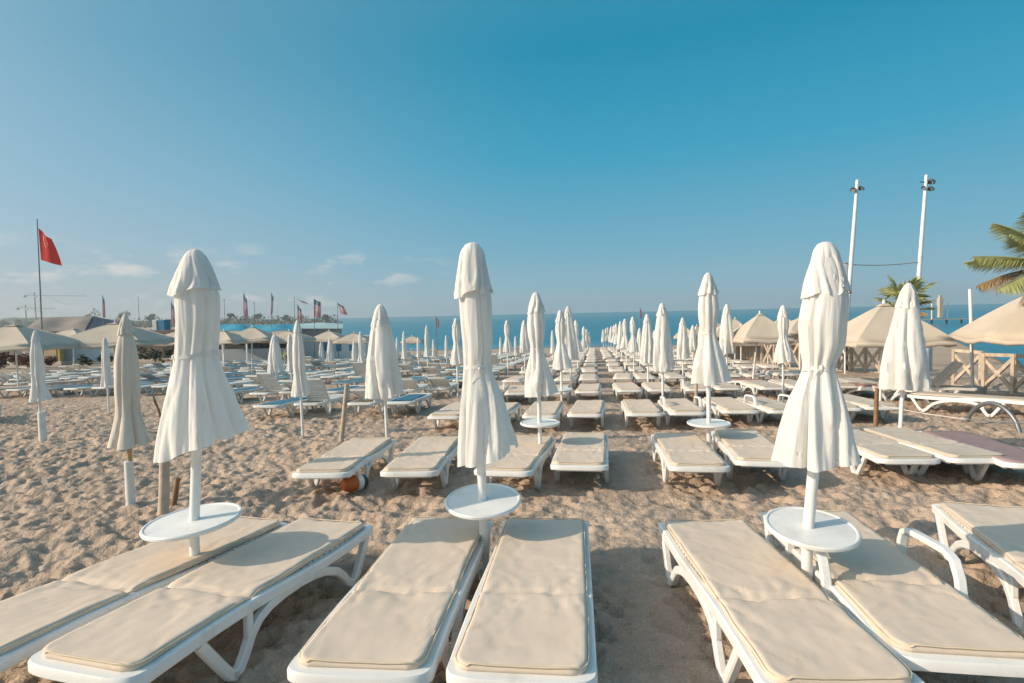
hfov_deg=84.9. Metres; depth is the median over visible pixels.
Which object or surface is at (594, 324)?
sea
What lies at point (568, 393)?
sun lounger
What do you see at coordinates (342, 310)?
flag pole
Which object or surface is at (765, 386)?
sun lounger
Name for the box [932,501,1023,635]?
sun lounger
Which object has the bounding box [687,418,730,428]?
parasol table
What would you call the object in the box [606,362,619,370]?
sun lounger
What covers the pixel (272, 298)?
flag pole
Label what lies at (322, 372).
sun lounger
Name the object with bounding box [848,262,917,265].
cable
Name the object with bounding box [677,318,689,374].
parasol
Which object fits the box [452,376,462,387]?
sun lounger
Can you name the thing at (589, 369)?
sun lounger
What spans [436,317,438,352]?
flag pole
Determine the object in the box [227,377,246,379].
sun lounger
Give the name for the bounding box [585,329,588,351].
parasol
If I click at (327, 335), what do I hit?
open parasol
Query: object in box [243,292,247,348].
flag pole
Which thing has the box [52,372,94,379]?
sun lounger
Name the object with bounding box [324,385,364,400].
sun lounger
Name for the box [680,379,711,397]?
sun lounger
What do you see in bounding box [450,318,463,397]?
parasol
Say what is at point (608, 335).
parasol
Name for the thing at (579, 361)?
sun lounger
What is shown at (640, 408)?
sun lounger
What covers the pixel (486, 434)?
parasol
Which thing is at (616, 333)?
parasol
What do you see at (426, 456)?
sun lounger
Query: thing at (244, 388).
towel
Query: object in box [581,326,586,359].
parasol
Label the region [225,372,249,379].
sun lounger
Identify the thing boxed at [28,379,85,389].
sun lounger
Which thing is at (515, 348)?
parasol
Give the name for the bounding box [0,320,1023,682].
beach
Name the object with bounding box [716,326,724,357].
open parasol
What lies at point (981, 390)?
white flagpole
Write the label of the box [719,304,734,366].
parasol
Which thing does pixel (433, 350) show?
parasol
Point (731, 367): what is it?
sun lounger
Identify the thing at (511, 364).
sun lounger
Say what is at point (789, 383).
sun lounger
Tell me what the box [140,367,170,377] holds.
sun lounger
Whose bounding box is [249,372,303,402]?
sun lounger
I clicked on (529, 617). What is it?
sun lounger
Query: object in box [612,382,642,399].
sun lounger
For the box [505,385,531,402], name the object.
sun lounger
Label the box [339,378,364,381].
towel
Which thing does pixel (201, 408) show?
parasol
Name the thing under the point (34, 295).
tower crane
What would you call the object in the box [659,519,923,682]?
sun lounger
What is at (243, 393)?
sun lounger
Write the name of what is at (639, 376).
sun lounger
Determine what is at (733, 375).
sun lounger
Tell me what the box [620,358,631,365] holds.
sun lounger
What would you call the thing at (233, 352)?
awning shelter
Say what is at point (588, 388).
sun lounger
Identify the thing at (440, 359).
sun lounger
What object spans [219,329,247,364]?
open parasol
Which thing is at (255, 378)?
sun lounger
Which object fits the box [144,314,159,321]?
tree
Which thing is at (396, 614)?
sun lounger
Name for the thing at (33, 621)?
sun lounger
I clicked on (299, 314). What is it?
flag pole
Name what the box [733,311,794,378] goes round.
open parasol
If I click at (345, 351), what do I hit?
kiosk
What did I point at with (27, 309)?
tower crane
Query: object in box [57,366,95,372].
sun lounger
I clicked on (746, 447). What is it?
sun lounger
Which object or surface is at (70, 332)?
open parasol
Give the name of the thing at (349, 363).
sun lounger
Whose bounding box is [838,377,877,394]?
sun lounger
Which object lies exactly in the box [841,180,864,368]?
light mast
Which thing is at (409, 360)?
sun lounger
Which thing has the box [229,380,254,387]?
sun lounger
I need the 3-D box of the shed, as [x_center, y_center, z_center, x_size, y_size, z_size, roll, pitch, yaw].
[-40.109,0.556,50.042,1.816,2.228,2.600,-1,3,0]
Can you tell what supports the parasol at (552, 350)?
on the beach
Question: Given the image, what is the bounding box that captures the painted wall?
[61,347,115,364]
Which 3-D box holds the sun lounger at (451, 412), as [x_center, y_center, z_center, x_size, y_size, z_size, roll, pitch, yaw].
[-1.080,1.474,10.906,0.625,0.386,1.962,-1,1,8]
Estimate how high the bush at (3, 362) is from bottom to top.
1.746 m
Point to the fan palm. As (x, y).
(894, 291)
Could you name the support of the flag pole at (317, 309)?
on the beach
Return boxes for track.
[0,364,112,373]
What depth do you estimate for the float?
6.19 m
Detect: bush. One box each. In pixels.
[0,351,25,365]
[0,351,29,368]
[19,354,57,366]
[77,354,149,365]
[137,346,173,362]
[281,350,286,360]
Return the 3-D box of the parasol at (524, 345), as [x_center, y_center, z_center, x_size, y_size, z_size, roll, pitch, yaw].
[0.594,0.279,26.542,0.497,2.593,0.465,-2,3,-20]
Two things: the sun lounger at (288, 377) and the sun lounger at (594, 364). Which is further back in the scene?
the sun lounger at (594, 364)
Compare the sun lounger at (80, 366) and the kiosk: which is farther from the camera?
the kiosk
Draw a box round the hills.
[0,317,288,327]
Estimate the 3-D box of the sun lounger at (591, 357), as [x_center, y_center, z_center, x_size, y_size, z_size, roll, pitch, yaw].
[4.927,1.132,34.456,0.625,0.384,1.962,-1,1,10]
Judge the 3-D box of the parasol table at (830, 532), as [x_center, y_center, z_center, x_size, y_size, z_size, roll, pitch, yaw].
[1.696,1.063,3.176,0.489,0.096,0.485,-1,3,0]
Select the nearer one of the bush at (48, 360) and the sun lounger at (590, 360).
the sun lounger at (590, 360)
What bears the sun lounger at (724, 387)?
on the beach
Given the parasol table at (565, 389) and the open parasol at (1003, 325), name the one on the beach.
the open parasol at (1003, 325)
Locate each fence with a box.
[694,338,840,359]
[760,338,801,368]
[836,347,880,372]
[951,349,984,385]
[981,353,1023,394]
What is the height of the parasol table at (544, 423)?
0.065 m
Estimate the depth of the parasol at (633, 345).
21.45 m
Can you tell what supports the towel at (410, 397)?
on the sun lounger at (391, 402)
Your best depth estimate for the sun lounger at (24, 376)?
24.89 m
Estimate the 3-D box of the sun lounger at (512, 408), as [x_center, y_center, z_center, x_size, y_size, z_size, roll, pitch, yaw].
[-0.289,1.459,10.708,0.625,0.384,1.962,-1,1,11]
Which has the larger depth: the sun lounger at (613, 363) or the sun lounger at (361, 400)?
the sun lounger at (613, 363)
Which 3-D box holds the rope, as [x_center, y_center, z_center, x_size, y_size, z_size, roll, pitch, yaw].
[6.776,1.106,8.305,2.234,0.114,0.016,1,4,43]
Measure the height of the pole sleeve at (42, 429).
0.578 m
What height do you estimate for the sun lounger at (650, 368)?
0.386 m
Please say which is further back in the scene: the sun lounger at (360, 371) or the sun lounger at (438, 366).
the sun lounger at (438, 366)
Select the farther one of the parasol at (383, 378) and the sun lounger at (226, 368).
the sun lounger at (226, 368)
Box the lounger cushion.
[261,397,306,404]
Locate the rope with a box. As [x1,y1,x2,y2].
[880,405,1023,423]
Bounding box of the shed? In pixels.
[44,349,65,360]
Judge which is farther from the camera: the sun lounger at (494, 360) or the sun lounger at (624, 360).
the sun lounger at (624, 360)
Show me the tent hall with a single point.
(55, 324)
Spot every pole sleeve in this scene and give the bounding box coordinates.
[37,411,46,441]
[124,460,135,505]
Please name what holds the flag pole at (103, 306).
on the beach
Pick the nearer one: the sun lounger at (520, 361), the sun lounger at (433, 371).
the sun lounger at (433, 371)
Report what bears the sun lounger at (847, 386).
on the beach
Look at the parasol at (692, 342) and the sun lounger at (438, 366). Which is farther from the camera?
the parasol at (692, 342)
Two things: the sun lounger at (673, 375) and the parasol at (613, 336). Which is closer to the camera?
the sun lounger at (673, 375)
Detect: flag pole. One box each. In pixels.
[36,219,61,355]
[102,295,105,317]
[171,301,174,362]
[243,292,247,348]
[271,292,273,326]
[294,297,307,324]
[297,304,302,320]
[314,299,320,358]
[337,302,347,358]
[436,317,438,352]
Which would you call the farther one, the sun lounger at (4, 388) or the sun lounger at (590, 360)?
the sun lounger at (590, 360)
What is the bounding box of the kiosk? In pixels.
[300,323,369,361]
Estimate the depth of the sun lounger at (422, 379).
19.92 m
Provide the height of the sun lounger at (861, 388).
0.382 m
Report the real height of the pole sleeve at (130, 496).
0.536 m
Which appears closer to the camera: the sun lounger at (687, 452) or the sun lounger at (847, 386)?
the sun lounger at (687, 452)
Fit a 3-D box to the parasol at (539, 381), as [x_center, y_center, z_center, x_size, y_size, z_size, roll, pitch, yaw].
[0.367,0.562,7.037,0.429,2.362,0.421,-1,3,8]
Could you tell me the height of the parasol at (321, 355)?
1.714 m
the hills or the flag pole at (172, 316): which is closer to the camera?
the flag pole at (172, 316)
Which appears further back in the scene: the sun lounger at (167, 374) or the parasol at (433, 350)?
the parasol at (433, 350)
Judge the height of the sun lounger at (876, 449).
0.387 m
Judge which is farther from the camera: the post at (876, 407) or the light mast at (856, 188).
the light mast at (856, 188)
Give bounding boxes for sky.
[0,0,1023,320]
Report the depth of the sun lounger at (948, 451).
6.43 m
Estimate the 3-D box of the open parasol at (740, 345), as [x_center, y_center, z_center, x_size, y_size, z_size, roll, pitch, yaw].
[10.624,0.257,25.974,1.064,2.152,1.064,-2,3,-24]
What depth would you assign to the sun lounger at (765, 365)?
22.24 m
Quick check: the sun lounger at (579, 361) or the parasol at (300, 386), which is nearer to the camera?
the parasol at (300, 386)
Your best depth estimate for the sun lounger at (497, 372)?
23.01 m
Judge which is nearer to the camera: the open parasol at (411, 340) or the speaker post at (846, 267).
the speaker post at (846, 267)
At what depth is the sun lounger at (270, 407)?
12.62 m
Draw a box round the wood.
[0,314,341,327]
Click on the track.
(8, 370)
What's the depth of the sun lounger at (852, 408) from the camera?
9.91 m
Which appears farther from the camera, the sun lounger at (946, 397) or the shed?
the shed
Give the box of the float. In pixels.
[340,474,368,491]
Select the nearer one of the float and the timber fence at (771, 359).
the float
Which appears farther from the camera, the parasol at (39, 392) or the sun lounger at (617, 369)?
the sun lounger at (617, 369)
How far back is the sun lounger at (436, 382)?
15.90 m
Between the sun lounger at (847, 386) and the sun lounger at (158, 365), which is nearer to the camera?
the sun lounger at (847, 386)
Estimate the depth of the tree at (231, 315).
519.01 m
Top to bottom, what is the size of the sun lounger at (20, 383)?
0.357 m
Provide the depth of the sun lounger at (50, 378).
25.47 m
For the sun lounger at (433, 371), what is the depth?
21.81 m
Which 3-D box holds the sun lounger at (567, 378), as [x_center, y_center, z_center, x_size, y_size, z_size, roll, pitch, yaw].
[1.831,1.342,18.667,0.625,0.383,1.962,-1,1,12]
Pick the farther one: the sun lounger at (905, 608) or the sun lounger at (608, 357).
the sun lounger at (608, 357)
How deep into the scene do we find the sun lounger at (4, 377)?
25.18 m
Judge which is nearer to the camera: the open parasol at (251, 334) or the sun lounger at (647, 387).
the sun lounger at (647, 387)
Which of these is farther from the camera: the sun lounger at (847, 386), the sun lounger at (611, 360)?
the sun lounger at (611, 360)
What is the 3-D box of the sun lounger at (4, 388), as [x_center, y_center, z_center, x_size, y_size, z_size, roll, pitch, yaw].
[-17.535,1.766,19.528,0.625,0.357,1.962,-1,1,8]
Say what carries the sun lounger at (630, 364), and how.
on the beach
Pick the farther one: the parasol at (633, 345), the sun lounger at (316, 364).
the sun lounger at (316, 364)
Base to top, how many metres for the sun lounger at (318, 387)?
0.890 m
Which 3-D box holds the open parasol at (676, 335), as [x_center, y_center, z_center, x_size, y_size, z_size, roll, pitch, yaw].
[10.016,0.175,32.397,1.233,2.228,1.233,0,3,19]
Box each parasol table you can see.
[139,502,242,541]
[445,483,520,519]
[520,418,559,427]
[557,387,572,391]
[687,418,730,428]
[764,506,861,551]
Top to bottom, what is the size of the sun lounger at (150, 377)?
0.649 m
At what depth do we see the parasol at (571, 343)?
16.31 m
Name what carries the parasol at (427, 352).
on the beach
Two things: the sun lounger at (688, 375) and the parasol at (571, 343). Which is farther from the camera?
the sun lounger at (688, 375)
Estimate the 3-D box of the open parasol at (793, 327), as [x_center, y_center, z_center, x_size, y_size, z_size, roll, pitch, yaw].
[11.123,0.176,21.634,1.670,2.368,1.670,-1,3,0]
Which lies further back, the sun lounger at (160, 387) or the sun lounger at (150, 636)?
the sun lounger at (160, 387)
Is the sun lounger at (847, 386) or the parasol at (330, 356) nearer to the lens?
the sun lounger at (847, 386)
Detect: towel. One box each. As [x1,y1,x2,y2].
[233,387,258,391]
[327,386,358,390]
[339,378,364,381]
[393,394,426,400]
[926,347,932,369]
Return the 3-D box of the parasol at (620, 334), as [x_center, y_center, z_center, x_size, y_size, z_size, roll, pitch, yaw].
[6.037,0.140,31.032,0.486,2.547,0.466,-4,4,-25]
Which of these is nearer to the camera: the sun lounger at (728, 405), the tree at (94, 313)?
the sun lounger at (728, 405)
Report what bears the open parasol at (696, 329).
on the beach
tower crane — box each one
[17,305,54,323]
[23,292,69,320]
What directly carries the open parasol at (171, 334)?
on the beach
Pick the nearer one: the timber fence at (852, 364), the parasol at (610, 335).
the timber fence at (852, 364)
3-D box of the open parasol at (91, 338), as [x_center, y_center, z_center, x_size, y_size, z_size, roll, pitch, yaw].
[-16.071,0.550,22.773,3.335,2.809,3.335,-2,3,-9]
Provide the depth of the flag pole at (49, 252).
23.82 m
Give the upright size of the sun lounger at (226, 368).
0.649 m
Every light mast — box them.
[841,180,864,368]
[917,175,935,301]
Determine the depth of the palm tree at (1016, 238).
10.35 m
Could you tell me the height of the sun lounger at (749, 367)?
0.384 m
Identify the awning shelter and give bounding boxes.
[219,324,293,363]
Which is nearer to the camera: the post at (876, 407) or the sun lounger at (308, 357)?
the post at (876, 407)
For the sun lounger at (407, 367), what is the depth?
24.94 m
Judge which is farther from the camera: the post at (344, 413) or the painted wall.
the painted wall
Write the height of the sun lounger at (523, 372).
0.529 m
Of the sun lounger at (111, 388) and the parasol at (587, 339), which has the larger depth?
the parasol at (587, 339)
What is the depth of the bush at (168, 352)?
45.50 m
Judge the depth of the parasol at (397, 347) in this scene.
30.61 m
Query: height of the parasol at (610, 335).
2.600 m
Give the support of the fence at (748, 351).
on the beach
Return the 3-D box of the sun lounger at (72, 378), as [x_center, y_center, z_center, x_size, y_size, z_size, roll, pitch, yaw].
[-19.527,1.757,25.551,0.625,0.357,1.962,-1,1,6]
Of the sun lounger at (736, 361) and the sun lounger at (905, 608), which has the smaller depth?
the sun lounger at (905, 608)
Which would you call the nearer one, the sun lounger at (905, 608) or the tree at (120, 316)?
the sun lounger at (905, 608)
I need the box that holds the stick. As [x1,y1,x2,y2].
[152,396,160,415]
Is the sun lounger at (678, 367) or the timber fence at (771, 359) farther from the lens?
the timber fence at (771, 359)
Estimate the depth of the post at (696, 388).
12.71 m
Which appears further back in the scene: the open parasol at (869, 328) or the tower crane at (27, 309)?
the tower crane at (27, 309)
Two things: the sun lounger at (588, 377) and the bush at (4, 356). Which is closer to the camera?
the sun lounger at (588, 377)
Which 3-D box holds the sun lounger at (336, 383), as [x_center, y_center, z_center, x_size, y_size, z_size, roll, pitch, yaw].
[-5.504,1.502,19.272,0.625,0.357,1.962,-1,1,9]
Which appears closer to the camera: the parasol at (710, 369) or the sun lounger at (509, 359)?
the parasol at (710, 369)
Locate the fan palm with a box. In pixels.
[872,275,937,317]
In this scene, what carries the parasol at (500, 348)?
on the beach
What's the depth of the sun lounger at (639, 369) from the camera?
21.94 m
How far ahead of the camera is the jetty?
149.45 m
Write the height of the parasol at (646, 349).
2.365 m
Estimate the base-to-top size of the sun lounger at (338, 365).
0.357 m
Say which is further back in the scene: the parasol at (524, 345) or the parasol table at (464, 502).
the parasol at (524, 345)
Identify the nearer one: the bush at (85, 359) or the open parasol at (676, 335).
the open parasol at (676, 335)
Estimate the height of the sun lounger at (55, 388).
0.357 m
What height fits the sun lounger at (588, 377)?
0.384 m
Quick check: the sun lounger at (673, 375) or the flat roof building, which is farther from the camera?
the flat roof building
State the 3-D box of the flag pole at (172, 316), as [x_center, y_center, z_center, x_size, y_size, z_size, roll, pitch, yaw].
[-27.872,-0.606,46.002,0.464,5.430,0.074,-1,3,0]
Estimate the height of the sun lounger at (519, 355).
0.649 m
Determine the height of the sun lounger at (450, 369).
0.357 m
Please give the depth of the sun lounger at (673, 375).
18.16 m
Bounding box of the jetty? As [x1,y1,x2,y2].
[921,295,977,323]
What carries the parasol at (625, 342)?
on the beach
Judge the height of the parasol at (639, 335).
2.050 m
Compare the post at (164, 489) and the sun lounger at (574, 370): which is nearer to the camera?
the post at (164, 489)
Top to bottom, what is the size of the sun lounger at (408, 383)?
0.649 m
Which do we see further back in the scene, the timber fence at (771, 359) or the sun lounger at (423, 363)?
the sun lounger at (423, 363)
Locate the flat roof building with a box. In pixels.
[139,320,174,356]
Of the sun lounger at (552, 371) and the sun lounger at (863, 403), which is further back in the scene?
the sun lounger at (552, 371)
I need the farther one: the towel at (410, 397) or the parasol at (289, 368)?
the parasol at (289, 368)
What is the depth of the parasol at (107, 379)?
13.96 m
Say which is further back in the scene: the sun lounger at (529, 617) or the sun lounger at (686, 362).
the sun lounger at (686, 362)
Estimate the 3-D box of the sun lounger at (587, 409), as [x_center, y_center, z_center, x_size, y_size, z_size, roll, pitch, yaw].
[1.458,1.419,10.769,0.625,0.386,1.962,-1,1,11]
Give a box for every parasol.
[0,322,79,394]
[29,330,51,411]
[57,327,82,372]
[68,321,174,377]
[100,337,113,411]
[107,314,151,460]
[136,332,174,345]
[153,249,250,555]
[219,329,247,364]
[236,325,272,372]
[261,329,315,365]
[267,334,284,393]
[286,333,292,379]
[291,320,311,435]
[312,329,344,364]
[319,342,324,367]
[327,338,334,369]
[332,331,368,361]
[352,341,357,361]
[358,331,365,361]
[365,304,403,451]
[396,338,400,357]
[400,336,423,356]
[401,331,408,372]
[416,337,420,362]
[424,325,431,366]
[432,339,435,358]
[444,335,449,361]
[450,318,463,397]
[454,242,518,578]
[499,337,502,354]
[503,320,512,374]
[514,336,517,357]
[520,320,529,369]
[525,292,558,470]
[550,330,554,359]
[553,310,571,402]
[564,306,578,392]
[574,320,582,367]
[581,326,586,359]
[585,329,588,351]
[601,330,604,346]
[607,327,608,346]
[608,326,612,342]
[611,325,614,342]
[614,324,617,351]
[617,321,624,364]
[620,319,628,369]
[627,317,638,372]
[636,328,641,365]
[640,314,653,393]
[653,303,674,413]
[673,328,690,339]
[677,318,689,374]
[689,325,696,360]
[691,272,731,446]
[694,324,698,340]
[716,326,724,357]
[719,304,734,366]
[732,317,742,363]
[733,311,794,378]
[733,324,741,363]
[771,242,861,580]
[773,305,795,402]
[788,318,800,369]
[844,319,849,373]
[845,300,957,400]
[878,283,931,427]
[949,296,1023,345]
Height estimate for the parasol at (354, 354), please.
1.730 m
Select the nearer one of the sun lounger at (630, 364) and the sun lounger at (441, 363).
the sun lounger at (630, 364)
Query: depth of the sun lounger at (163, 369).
31.36 m
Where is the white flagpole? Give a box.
[960,289,985,394]
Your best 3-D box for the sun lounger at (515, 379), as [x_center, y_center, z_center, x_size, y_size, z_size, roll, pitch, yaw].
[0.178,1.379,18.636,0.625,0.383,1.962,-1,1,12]
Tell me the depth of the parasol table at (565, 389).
12.31 m
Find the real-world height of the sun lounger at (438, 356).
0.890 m
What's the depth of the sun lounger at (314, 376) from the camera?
22.55 m
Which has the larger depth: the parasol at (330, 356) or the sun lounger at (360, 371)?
the parasol at (330, 356)
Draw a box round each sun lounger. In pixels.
[0,372,26,385]
[0,385,30,397]
[0,516,288,672]
[4,379,60,386]
[6,384,73,396]
[9,372,58,381]
[19,367,58,373]
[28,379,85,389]
[28,517,373,682]
[29,369,66,373]
[29,384,92,396]
[30,375,79,380]
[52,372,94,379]
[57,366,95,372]
[59,375,101,383]
[63,385,106,396]
[72,364,100,372]
[78,375,112,382]
[81,367,112,372]
[92,382,153,394]
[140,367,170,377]
[140,373,168,383]
[141,383,167,394]
[150,362,171,368]
[150,368,171,370]
[151,384,167,393]
[154,375,169,382]
[161,372,170,381]
[222,365,249,375]
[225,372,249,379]
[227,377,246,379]
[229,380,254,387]
[234,387,264,402]
[238,368,262,375]
[243,375,286,391]
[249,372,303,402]
[253,396,316,416]
[256,364,285,371]
[260,371,292,379]
[277,376,292,379]
[279,380,325,398]
[287,516,491,682]
[292,437,394,486]
[294,378,348,414]
[305,356,320,362]
[305,359,324,368]
[306,370,335,378]
[306,374,332,381]
[309,361,331,369]
[320,373,355,383]
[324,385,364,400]
[325,364,347,369]
[331,378,364,387]
[336,362,350,367]
[336,367,352,373]
[348,362,365,383]
[348,389,398,414]
[380,436,457,489]
[387,393,432,413]
[399,363,421,376]
[399,378,428,396]
[403,357,418,364]
[413,376,428,383]
[418,360,429,371]
[422,366,449,381]
[426,377,458,396]
[427,363,445,370]
[427,402,459,428]
[429,349,442,357]
[432,358,447,362]
[439,362,454,367]
[446,368,462,375]
[446,517,597,682]
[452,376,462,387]
[474,435,555,489]
[491,354,504,365]
[492,366,506,374]
[492,370,499,377]
[499,382,507,397]
[502,363,515,370]
[502,376,524,385]
[503,358,514,362]
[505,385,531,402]
[505,402,520,420]
[510,360,525,366]
[512,353,522,357]
[519,366,525,375]
[522,401,563,428]
[544,384,571,403]
[550,368,555,378]
[550,432,608,482]
[554,374,578,388]
[562,367,579,377]
[567,400,604,428]
[571,359,583,365]
[575,383,601,400]
[579,374,598,384]
[581,367,597,374]
[583,362,597,368]
[585,359,596,363]
[586,356,596,362]
[603,356,613,360]
[606,359,617,363]
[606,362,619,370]
[608,364,625,376]
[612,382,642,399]
[613,373,632,381]
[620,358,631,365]
[621,399,662,427]
[623,362,637,366]
[628,366,645,372]
[632,373,656,384]
[641,382,672,398]
[646,366,652,374]
[651,432,729,485]
[658,372,685,383]
[658,396,705,425]
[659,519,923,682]
[670,365,688,373]
[675,360,693,365]
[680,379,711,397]
[685,372,691,380]
[701,382,741,397]
[702,397,758,421]
[711,429,789,480]
[728,359,751,367]
[728,362,735,370]
[728,378,765,392]
[729,371,741,384]
[732,368,766,378]
[734,364,759,371]
[735,394,789,422]
[740,380,786,397]
[752,363,780,372]
[760,370,796,379]
[761,509,1023,677]
[768,379,796,396]
[784,369,800,380]
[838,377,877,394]
[839,381,858,393]
[843,382,920,400]
[843,394,898,420]
[846,402,861,419]
[850,428,940,475]
[858,426,1004,475]
[872,361,977,402]
[907,391,1023,416]
[919,431,1023,480]
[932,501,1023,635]
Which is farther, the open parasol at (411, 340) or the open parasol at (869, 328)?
the open parasol at (411, 340)
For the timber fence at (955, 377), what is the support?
on the beach
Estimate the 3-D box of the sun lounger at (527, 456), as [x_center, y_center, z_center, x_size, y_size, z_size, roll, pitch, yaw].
[0.095,1.485,6.741,0.625,0.385,1.962,-1,1,12]
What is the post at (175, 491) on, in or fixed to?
on the beach
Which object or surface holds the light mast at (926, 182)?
on the beach
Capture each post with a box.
[157,461,169,514]
[171,477,180,505]
[339,384,348,441]
[694,383,697,405]
[844,263,851,369]
[873,388,878,425]
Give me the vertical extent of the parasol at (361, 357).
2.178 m
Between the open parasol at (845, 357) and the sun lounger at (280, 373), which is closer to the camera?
the open parasol at (845, 357)
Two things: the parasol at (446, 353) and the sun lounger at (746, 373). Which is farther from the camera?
the parasol at (446, 353)
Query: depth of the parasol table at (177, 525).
3.46 m
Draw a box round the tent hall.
[25,316,152,353]
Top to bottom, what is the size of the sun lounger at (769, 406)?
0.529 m
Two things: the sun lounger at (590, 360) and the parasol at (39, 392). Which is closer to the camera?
the parasol at (39, 392)
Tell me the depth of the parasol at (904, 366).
7.45 m
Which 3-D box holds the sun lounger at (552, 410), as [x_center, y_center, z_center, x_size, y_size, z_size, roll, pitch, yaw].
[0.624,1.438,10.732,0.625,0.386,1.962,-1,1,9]
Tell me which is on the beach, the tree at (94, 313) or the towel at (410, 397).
the tree at (94, 313)
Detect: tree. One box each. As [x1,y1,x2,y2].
[85,308,100,316]
[115,310,130,319]
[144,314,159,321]
[227,313,234,323]
[963,213,1023,308]
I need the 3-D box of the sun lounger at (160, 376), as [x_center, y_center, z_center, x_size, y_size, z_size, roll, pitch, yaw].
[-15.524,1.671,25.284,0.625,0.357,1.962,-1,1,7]
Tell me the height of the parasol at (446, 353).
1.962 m
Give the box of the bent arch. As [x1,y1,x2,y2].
[964,401,1021,432]
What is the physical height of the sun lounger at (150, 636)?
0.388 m
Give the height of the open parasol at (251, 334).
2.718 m
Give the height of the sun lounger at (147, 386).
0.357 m
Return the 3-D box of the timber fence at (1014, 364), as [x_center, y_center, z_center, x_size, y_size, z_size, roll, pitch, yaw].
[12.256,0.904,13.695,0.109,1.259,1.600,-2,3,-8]
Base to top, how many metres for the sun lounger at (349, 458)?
0.386 m
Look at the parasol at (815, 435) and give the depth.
3.04 m
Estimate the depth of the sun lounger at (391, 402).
12.86 m
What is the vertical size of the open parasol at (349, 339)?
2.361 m
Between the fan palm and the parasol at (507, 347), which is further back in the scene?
the parasol at (507, 347)
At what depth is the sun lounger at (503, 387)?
14.74 m
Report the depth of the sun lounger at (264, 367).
27.82 m
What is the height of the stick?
0.502 m
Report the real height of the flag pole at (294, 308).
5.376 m
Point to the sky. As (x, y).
(599, 156)
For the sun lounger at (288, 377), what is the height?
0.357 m
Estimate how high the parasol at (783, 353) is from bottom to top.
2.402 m
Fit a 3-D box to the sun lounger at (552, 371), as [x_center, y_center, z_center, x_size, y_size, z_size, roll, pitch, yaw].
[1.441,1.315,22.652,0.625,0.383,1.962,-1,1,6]
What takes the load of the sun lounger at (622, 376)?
on the beach
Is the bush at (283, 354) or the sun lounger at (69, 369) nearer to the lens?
the sun lounger at (69, 369)
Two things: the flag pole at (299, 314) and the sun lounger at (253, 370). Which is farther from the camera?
the flag pole at (299, 314)
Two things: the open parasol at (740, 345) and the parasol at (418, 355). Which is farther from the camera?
the parasol at (418, 355)
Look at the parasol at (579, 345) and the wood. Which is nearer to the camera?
the parasol at (579, 345)
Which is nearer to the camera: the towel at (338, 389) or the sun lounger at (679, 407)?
the sun lounger at (679, 407)
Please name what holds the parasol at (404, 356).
on the beach
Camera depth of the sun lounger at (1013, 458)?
6.31 m
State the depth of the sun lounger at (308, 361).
33.80 m
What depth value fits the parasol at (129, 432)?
5.80 m
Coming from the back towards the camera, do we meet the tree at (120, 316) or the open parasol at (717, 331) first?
the tree at (120, 316)
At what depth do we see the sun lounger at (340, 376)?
22.25 m
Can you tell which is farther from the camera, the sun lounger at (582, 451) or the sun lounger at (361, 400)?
the sun lounger at (361, 400)
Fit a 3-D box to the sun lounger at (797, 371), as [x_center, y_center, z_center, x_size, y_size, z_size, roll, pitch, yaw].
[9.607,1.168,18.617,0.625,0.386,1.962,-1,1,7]
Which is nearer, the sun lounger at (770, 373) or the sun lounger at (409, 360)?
the sun lounger at (770, 373)
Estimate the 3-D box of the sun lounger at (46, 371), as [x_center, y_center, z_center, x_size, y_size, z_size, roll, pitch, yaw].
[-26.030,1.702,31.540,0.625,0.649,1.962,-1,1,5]
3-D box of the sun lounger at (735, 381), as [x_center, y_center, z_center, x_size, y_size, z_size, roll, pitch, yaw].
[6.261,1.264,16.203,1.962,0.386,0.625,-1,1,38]
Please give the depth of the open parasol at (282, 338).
30.74 m
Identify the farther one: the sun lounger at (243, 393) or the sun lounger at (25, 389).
the sun lounger at (25, 389)
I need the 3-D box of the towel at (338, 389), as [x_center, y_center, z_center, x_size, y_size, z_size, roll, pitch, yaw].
[-4.874,1.373,16.154,0.552,0.068,1.300,-1,1,7]
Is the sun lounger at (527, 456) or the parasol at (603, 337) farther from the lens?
the parasol at (603, 337)
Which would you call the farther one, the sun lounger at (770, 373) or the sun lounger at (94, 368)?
the sun lounger at (94, 368)
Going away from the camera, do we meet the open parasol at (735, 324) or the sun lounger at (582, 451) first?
the sun lounger at (582, 451)
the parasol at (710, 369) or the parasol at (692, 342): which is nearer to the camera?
the parasol at (710, 369)
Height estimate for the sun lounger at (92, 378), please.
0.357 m
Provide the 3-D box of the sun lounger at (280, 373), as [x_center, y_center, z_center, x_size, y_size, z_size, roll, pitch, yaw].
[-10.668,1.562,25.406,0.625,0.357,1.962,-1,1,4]
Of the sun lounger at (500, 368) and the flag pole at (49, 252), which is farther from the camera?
the sun lounger at (500, 368)
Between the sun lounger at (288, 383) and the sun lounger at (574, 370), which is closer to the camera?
the sun lounger at (288, 383)
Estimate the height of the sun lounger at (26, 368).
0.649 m
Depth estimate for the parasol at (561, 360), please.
12.26 m
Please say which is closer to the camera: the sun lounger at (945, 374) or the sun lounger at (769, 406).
the sun lounger at (769, 406)
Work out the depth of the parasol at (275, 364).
17.66 m
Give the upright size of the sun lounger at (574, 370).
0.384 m
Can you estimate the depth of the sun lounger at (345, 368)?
27.53 m
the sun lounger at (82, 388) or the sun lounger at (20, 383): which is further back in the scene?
the sun lounger at (20, 383)
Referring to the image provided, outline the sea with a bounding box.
[280,304,1023,365]
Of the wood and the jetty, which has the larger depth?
the wood
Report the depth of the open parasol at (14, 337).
19.59 m
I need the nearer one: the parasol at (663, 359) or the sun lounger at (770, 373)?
the parasol at (663, 359)

